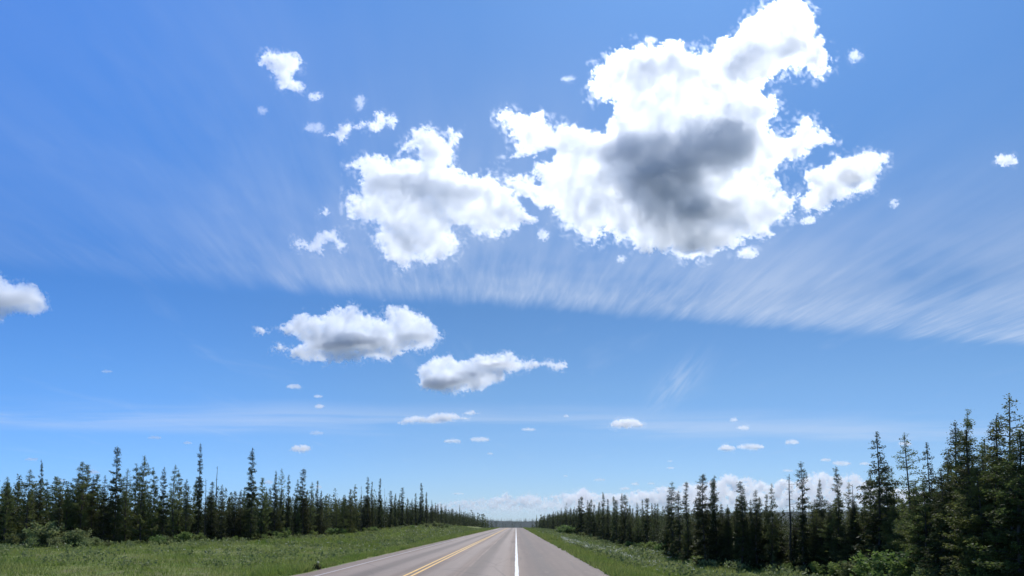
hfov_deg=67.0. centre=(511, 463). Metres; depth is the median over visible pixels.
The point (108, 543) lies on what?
willow shrub
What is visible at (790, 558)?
undergrowth
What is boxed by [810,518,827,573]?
spruce tree
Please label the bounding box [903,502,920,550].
spruce tree
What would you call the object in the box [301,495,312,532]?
spruce tree
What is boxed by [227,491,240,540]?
spruce tree
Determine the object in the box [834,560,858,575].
willow shrub
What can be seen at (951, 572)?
willow shrub
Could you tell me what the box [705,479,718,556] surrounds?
spruce tree
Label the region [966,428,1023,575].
larch tree
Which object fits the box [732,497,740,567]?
spruce tree
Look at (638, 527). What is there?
larch tree
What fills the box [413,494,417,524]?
spruce tree
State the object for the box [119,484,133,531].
larch tree
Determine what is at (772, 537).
spruce tree
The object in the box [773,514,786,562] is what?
spruce tree
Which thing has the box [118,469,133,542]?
larch tree
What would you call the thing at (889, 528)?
larch tree
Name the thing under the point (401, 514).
spruce tree
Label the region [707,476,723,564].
spruce tree
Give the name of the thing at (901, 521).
larch tree
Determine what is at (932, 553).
spruce tree
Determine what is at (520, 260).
sky
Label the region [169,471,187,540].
larch tree
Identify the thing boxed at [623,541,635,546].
green shrub
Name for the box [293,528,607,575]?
road
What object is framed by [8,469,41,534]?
larch tree
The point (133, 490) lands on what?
larch tree
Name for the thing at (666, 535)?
spruce tree
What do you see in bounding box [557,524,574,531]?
green shrub
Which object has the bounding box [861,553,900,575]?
green shrub
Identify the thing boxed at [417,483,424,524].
spruce tree
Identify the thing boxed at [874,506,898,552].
larch tree
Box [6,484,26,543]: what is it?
larch tree
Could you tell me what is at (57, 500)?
larch tree
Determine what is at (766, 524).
spruce tree
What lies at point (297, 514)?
larch tree
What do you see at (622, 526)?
spruce tree
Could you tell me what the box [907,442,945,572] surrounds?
spruce tree
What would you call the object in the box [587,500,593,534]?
spruce tree
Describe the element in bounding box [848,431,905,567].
spruce tree
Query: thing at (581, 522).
spruce tree
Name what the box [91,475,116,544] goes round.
spruce tree
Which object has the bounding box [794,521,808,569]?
spruce tree
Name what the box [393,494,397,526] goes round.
spruce tree
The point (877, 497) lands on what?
larch tree
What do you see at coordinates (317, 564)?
roadside weed
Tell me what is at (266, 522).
spruce tree
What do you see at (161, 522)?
spruce tree
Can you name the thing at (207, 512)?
dead tree
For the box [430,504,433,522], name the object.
spruce tree
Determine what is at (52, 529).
willow shrub
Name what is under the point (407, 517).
spruce tree
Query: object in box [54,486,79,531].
larch tree
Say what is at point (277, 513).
larch tree
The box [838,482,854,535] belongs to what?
larch tree
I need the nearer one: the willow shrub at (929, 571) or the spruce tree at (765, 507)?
the willow shrub at (929, 571)
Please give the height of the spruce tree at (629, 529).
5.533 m
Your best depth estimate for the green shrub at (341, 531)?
136.89 m
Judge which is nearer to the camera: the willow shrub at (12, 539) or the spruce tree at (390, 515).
the willow shrub at (12, 539)
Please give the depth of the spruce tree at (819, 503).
50.54 m
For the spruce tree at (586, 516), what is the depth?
162.71 m
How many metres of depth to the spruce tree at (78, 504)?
84.14 m
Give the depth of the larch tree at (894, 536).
39.11 m
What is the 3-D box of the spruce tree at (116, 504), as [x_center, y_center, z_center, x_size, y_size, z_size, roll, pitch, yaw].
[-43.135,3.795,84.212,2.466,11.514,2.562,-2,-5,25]
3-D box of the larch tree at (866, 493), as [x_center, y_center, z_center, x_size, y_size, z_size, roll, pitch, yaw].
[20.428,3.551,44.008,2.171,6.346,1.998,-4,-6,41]
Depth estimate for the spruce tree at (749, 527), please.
51.73 m
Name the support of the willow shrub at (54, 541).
on the ground at (508, 524)
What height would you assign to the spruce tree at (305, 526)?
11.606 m
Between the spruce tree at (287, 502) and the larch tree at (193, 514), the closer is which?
the larch tree at (193, 514)
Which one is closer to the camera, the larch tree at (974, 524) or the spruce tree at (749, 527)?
the larch tree at (974, 524)
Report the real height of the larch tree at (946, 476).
6.309 m
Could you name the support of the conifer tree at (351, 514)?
on the ground at (508, 524)
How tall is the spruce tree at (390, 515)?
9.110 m
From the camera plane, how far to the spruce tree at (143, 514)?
90.79 m
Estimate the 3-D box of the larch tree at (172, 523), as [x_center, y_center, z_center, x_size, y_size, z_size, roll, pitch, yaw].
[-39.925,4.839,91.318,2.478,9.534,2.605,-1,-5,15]
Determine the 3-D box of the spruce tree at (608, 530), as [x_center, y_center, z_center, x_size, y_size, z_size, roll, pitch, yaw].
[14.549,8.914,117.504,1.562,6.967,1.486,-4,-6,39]
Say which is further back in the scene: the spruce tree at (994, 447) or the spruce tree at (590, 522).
the spruce tree at (590, 522)
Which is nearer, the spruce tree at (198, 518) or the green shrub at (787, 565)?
the green shrub at (787, 565)
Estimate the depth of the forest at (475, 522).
134.91 m
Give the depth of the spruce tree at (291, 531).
115.95 m
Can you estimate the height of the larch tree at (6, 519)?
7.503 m
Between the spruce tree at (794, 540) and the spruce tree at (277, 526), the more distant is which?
the spruce tree at (277, 526)
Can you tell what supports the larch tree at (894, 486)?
on the ground at (508, 524)
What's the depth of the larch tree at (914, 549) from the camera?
34.45 m
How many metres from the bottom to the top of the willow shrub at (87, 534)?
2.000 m
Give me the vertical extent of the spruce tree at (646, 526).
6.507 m
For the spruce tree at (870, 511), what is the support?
on the ground at (508, 524)
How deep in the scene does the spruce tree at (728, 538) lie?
55.29 m
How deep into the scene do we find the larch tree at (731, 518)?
56.05 m
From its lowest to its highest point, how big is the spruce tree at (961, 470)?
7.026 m
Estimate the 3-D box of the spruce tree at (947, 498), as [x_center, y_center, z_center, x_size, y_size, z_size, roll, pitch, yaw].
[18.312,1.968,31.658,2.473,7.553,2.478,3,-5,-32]
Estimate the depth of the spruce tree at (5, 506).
84.25 m
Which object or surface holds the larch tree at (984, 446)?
on the ground at (508, 524)
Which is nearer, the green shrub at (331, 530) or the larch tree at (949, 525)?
the larch tree at (949, 525)
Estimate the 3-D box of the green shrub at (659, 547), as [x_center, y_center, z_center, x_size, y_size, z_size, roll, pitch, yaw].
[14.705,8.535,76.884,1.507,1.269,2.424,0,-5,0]
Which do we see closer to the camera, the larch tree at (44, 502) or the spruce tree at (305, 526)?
the larch tree at (44, 502)
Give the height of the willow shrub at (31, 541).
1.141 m
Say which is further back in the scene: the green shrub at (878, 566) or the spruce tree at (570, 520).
the spruce tree at (570, 520)
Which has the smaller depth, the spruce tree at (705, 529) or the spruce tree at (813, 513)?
the spruce tree at (813, 513)
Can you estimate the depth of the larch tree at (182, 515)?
93.12 m
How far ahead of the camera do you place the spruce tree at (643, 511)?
97.41 m
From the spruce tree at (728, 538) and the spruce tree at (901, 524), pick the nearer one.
the spruce tree at (901, 524)
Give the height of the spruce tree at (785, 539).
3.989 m
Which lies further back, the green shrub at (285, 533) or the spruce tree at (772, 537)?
the green shrub at (285, 533)
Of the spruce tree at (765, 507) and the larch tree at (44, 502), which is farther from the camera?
the larch tree at (44, 502)
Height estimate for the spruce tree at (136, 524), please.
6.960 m
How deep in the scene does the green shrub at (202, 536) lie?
88.16 m
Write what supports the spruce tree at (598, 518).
on the ground at (508, 524)
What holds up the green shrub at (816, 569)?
on the ground at (508, 524)
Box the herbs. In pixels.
[0,523,826,575]
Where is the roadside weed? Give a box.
[313,561,320,569]
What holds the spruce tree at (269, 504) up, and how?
on the ground at (508, 524)
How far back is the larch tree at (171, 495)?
94.76 m
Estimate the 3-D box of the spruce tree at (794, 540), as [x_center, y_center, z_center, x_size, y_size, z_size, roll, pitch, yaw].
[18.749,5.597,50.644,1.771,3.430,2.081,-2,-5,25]
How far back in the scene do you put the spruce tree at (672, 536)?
68.75 m
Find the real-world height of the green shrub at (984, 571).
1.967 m
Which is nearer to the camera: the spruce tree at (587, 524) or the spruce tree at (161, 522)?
the spruce tree at (161, 522)
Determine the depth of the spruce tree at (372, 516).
158.88 m
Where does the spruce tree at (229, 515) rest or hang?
on the ground at (508, 524)
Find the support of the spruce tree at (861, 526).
on the ground at (508, 524)
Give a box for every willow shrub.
[5,532,21,544]
[16,527,28,545]
[22,527,46,546]
[22,537,38,547]
[28,520,66,546]
[47,537,64,548]
[49,530,69,545]
[58,530,85,546]
[71,528,93,545]
[80,538,90,546]
[86,536,104,547]
[104,540,112,547]
[160,535,172,543]
[796,565,807,573]
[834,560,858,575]
[911,564,944,575]
[940,568,958,575]
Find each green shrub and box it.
[148,534,165,544]
[172,531,192,544]
[193,532,205,541]
[270,531,282,537]
[281,527,290,537]
[307,530,317,535]
[324,528,338,535]
[337,528,347,533]
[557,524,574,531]
[561,526,575,533]
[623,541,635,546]
[642,541,657,549]
[654,542,665,550]
[783,562,793,570]
[808,561,826,575]
[827,562,842,575]
[842,549,899,575]
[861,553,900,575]
[877,549,921,575]
[882,557,940,575]
[958,559,1002,575]
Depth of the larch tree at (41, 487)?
99.83 m
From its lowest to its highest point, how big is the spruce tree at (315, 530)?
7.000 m
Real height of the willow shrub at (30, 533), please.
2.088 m
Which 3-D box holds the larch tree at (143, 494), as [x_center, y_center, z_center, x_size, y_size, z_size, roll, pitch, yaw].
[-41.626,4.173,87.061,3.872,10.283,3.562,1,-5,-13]
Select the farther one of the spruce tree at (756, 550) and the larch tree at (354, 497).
the larch tree at (354, 497)
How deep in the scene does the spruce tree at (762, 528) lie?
52.62 m
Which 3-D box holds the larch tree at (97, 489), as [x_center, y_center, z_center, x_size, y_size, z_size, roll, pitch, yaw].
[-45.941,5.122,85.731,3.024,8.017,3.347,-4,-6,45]
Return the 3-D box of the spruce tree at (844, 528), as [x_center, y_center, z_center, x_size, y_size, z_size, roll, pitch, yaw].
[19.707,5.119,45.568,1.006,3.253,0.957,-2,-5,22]
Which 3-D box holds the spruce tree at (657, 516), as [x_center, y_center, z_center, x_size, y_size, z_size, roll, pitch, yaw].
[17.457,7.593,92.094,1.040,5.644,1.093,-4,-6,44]
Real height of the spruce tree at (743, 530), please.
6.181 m
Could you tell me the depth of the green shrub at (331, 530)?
129.48 m
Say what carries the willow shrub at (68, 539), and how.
on the ground at (508, 524)
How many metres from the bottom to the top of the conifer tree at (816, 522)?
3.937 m
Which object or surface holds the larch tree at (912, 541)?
on the ground at (508, 524)
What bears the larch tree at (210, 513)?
on the ground at (508, 524)
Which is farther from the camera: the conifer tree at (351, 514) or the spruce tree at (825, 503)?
the conifer tree at (351, 514)
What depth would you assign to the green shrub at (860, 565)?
38.63 m
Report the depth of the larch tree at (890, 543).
37.66 m
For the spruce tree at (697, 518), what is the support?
on the ground at (508, 524)
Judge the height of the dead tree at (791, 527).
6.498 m
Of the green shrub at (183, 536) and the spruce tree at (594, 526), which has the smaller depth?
the green shrub at (183, 536)
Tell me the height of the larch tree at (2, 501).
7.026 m
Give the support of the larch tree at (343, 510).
on the ground at (508, 524)
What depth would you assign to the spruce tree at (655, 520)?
88.32 m
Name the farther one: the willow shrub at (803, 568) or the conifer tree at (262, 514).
the conifer tree at (262, 514)
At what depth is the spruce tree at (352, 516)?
147.18 m
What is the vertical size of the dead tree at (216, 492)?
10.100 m
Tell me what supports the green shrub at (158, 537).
on the ground at (508, 524)
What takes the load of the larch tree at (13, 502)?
on the ground at (508, 524)
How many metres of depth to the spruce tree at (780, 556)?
51.60 m
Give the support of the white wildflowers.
on the ground at (508, 524)
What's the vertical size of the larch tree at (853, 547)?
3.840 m
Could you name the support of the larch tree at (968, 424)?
on the ground at (508, 524)
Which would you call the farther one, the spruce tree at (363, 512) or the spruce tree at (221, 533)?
the spruce tree at (363, 512)
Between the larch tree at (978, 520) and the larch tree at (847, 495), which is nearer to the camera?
the larch tree at (978, 520)
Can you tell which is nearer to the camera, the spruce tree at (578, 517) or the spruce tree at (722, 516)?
the spruce tree at (722, 516)
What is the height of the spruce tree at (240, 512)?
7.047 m
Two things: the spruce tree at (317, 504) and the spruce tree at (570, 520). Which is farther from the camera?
the spruce tree at (570, 520)
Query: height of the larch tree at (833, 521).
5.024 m
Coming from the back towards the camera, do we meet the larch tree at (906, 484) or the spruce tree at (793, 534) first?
the spruce tree at (793, 534)
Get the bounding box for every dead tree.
[203,480,208,535]
[215,466,217,527]
[784,475,798,566]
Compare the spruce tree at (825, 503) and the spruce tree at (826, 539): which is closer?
the spruce tree at (826, 539)
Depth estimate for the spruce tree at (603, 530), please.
123.82 m
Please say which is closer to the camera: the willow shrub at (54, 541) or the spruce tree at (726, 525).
the spruce tree at (726, 525)
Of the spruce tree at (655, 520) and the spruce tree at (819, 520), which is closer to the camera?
the spruce tree at (819, 520)
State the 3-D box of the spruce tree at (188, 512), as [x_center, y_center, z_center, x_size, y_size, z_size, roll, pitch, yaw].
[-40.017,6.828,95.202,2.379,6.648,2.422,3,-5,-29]
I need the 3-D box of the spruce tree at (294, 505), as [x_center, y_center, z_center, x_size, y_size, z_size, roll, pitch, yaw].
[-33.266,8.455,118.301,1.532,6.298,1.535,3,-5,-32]
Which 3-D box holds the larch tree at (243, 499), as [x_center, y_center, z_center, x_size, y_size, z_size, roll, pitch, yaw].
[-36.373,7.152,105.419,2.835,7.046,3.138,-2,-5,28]
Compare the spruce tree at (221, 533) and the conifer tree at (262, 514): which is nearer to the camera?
the spruce tree at (221, 533)
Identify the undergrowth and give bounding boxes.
[0,516,915,575]
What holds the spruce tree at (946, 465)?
on the ground at (508, 524)
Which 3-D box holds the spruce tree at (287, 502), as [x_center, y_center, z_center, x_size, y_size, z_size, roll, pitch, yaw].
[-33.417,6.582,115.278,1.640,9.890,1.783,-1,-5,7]
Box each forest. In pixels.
[0,474,925,560]
[203,508,899,527]
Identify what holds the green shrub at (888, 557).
on the ground at (508, 524)
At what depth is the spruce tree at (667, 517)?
77.31 m
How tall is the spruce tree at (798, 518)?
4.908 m
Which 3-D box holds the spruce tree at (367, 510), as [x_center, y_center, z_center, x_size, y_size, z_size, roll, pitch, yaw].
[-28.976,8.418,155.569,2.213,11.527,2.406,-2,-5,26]
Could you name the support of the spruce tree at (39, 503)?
on the ground at (508, 524)
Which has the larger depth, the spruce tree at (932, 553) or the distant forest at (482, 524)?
the distant forest at (482, 524)
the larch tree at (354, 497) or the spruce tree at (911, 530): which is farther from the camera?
the larch tree at (354, 497)
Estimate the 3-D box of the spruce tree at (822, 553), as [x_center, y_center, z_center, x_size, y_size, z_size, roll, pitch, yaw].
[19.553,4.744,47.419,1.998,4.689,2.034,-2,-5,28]
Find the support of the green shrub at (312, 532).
on the ground at (508, 524)
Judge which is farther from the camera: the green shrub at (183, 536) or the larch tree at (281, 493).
the larch tree at (281, 493)
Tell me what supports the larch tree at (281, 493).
on the ground at (508, 524)
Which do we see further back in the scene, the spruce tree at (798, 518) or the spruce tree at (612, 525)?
the spruce tree at (612, 525)
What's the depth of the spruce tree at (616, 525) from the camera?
107.34 m
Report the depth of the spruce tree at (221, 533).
99.39 m
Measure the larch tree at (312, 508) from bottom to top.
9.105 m
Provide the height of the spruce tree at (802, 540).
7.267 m
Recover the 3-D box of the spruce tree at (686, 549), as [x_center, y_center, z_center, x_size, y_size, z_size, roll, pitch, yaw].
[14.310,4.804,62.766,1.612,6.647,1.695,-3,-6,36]
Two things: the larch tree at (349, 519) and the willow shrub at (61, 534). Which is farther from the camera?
the larch tree at (349, 519)
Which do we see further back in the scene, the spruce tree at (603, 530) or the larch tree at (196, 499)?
the spruce tree at (603, 530)
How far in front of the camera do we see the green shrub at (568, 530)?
180.10 m
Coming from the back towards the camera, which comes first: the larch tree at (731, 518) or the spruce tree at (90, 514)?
the spruce tree at (90, 514)
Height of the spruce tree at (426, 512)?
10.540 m
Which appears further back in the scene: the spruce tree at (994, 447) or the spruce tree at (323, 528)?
the spruce tree at (323, 528)
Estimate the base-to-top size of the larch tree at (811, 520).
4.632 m
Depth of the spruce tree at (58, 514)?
77.00 m
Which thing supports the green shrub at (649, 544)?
on the ground at (508, 524)
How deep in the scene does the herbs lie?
60.11 m
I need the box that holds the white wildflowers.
[56,527,700,569]
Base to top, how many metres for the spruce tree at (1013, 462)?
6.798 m
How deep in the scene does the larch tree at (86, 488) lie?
84.56 m
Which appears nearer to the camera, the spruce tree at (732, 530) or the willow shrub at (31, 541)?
the spruce tree at (732, 530)
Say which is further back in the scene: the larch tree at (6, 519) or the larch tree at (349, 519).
the larch tree at (349, 519)
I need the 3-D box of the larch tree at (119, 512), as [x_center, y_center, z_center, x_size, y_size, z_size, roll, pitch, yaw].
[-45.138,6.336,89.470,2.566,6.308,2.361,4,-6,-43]
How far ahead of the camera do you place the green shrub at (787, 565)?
48.34 m
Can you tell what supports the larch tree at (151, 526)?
on the ground at (508, 524)
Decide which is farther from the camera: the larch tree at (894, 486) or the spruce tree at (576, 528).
the spruce tree at (576, 528)
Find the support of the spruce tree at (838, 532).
on the ground at (508, 524)
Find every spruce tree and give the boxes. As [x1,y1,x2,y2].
[0,482,11,533]
[25,491,36,526]
[32,459,43,532]
[53,491,65,536]
[69,475,84,529]
[82,485,104,534]
[85,476,98,538]
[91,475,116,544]
[104,447,125,543]
[131,486,141,541]
[141,483,148,541]
[155,467,173,539]
[178,494,195,532]
[192,444,204,535]
[201,492,217,536]
[205,482,219,539]
[215,485,229,539]
[224,496,232,536]
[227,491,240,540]
[236,490,246,539]
[240,448,260,539]
[254,492,273,538]
[267,472,283,535]
[268,489,273,530]
[279,489,283,527]
[283,474,292,534]
[285,505,293,537]
[292,499,297,536]
[297,469,311,534]
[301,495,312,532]
[309,497,319,536]
[313,481,321,533]
[316,490,327,535]
[339,496,350,531]
[348,498,357,532]
[360,496,365,530]
[363,477,371,528]
[369,482,374,526]
[376,478,383,528]
[387,491,394,527]
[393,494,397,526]
[399,488,406,525]
[405,498,409,525]
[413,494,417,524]
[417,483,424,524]
[424,492,428,524]
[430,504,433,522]
[569,507,572,525]
[574,509,577,532]
[576,499,581,533]
[577,497,585,534]
[584,501,590,533]
[585,503,590,535]
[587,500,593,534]
[590,505,597,536]
[596,504,601,533]
[598,493,606,539]
[604,500,611,539]
[609,496,617,541]
[610,500,620,542]
[617,495,631,543]
[618,493,624,540]
[625,507,634,542]
[640,500,644,541]
[641,498,654,543]
[652,503,657,540]
[656,504,660,528]
[662,495,676,554]
[662,516,670,553]
[666,483,678,557]
[670,490,685,559]
[677,482,695,560]
[689,475,719,565]
[692,502,700,550]
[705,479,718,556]
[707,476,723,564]
[714,504,724,555]
[715,517,733,565]
[722,508,731,557]
[723,508,732,562]
[728,481,750,568]
[729,512,739,561]
[731,512,735,558]
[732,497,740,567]
[743,499,757,569]
[746,490,767,569]
[756,498,766,561]
[757,484,785,571]
[758,509,785,562]
[762,494,770,530]
[762,513,787,563]
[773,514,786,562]
[776,513,788,560]
[785,503,801,562]
[787,521,797,564]
[787,522,798,566]
[792,462,815,573]
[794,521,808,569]
[805,528,819,572]
[808,501,820,538]
[809,479,825,542]
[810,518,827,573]
[811,509,820,553]
[816,503,836,574]
[821,499,828,525]
[821,505,835,572]
[827,538,834,573]
[831,466,844,561]
[838,504,864,575]
[839,523,847,560]
[841,496,866,571]
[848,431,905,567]
[849,506,860,562]
[869,510,876,551]
[890,503,907,548]
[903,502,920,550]
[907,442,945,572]
[915,470,957,575]
[931,420,979,575]
[940,427,992,575]
[942,448,953,524]
[975,413,1016,571]
[983,420,1023,575]
[1000,438,1022,550]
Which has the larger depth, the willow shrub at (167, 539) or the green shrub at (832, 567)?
the willow shrub at (167, 539)
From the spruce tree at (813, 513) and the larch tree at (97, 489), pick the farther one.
the larch tree at (97, 489)
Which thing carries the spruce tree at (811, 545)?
on the ground at (508, 524)
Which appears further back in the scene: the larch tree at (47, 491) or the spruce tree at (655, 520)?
the larch tree at (47, 491)
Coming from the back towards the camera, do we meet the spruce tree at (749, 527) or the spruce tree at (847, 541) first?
the spruce tree at (749, 527)
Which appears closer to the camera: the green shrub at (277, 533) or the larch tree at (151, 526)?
the larch tree at (151, 526)
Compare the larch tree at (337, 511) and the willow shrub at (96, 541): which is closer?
the willow shrub at (96, 541)
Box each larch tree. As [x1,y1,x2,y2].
[0,476,16,542]
[0,483,12,528]
[0,500,20,541]
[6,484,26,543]
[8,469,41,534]
[35,479,49,502]
[38,477,67,543]
[39,479,53,528]
[46,482,69,519]
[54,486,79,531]
[62,461,103,542]
[70,465,96,530]
[84,474,108,535]
[112,493,130,540]
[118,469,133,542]
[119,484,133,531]
[121,455,157,543]
[123,463,148,538]
[143,468,162,541]
[164,464,182,540]
[166,492,179,534]
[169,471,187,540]
[178,479,192,534]
[190,477,200,531]
[190,508,202,532]
[203,496,219,536]
[235,491,256,538]
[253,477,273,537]
[270,499,282,532]
[277,470,286,531]
[291,480,302,531]
[305,490,313,529]
[308,483,317,534]
[321,496,331,530]
[328,498,339,524]
[330,501,343,532]
[337,502,352,533]
[338,495,350,530]
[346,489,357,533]
[349,484,361,529]
[631,517,644,542]
[718,509,734,558]
[797,502,823,561]
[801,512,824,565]
[817,494,845,567]
[836,516,869,574]
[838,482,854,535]
[850,471,882,562]
[863,467,902,551]
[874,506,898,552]
[879,507,899,552]
[885,499,905,551]
[886,513,905,548]
[887,499,919,550]
[888,466,900,505]
[890,484,923,549]
[891,432,923,553]
[893,480,934,558]
[898,478,940,567]
[925,454,965,565]
[932,446,1023,575]
[939,443,994,554]
[941,465,1022,575]
[944,409,994,572]
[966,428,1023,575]
[973,436,994,507]
[984,393,1023,575]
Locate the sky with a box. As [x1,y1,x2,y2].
[0,0,1023,521]
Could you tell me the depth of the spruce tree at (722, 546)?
55.73 m
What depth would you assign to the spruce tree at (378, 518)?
165.93 m
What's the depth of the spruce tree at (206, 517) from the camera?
99.58 m
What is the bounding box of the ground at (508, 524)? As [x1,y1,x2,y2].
[0,512,868,575]
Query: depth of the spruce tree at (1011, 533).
26.28 m
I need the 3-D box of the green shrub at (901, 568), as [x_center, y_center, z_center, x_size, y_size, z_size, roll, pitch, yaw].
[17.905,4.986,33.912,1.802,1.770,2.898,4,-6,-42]
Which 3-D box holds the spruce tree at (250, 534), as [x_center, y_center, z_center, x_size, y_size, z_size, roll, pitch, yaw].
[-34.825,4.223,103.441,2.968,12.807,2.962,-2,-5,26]
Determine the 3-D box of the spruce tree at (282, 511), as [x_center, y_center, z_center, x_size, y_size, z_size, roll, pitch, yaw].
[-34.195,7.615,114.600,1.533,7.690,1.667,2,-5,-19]
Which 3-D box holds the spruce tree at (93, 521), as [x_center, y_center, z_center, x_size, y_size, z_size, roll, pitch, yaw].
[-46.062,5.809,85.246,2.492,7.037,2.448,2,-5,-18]
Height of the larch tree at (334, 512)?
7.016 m
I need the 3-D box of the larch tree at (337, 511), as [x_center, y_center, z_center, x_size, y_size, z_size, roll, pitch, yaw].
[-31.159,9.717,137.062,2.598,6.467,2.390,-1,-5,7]
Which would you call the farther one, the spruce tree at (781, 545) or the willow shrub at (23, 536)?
the willow shrub at (23, 536)
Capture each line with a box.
[316,528,498,575]
[403,532,497,575]
[411,534,494,575]
[515,534,518,575]
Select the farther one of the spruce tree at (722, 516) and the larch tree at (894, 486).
the spruce tree at (722, 516)
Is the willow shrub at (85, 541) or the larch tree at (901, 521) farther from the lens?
the willow shrub at (85, 541)
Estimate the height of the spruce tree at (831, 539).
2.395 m
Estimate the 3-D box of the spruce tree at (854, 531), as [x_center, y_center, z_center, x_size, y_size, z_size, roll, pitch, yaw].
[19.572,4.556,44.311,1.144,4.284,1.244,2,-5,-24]
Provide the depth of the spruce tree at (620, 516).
101.47 m
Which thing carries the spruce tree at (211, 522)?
on the ground at (508, 524)
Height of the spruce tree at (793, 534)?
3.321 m
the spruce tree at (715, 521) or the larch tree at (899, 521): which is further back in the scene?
the spruce tree at (715, 521)
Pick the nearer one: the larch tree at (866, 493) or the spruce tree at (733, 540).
the larch tree at (866, 493)
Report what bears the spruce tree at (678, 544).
on the ground at (508, 524)
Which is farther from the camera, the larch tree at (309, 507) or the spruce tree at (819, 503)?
the larch tree at (309, 507)
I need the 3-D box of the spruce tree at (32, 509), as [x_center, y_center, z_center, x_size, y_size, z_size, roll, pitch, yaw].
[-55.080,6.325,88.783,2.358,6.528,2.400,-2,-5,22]
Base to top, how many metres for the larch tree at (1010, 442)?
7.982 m
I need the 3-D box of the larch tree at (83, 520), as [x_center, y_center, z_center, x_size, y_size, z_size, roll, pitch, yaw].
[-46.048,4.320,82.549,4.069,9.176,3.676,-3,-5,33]
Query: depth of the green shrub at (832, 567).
43.58 m
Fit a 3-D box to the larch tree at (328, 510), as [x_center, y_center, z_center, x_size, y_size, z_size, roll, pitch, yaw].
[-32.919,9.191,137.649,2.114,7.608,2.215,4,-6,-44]

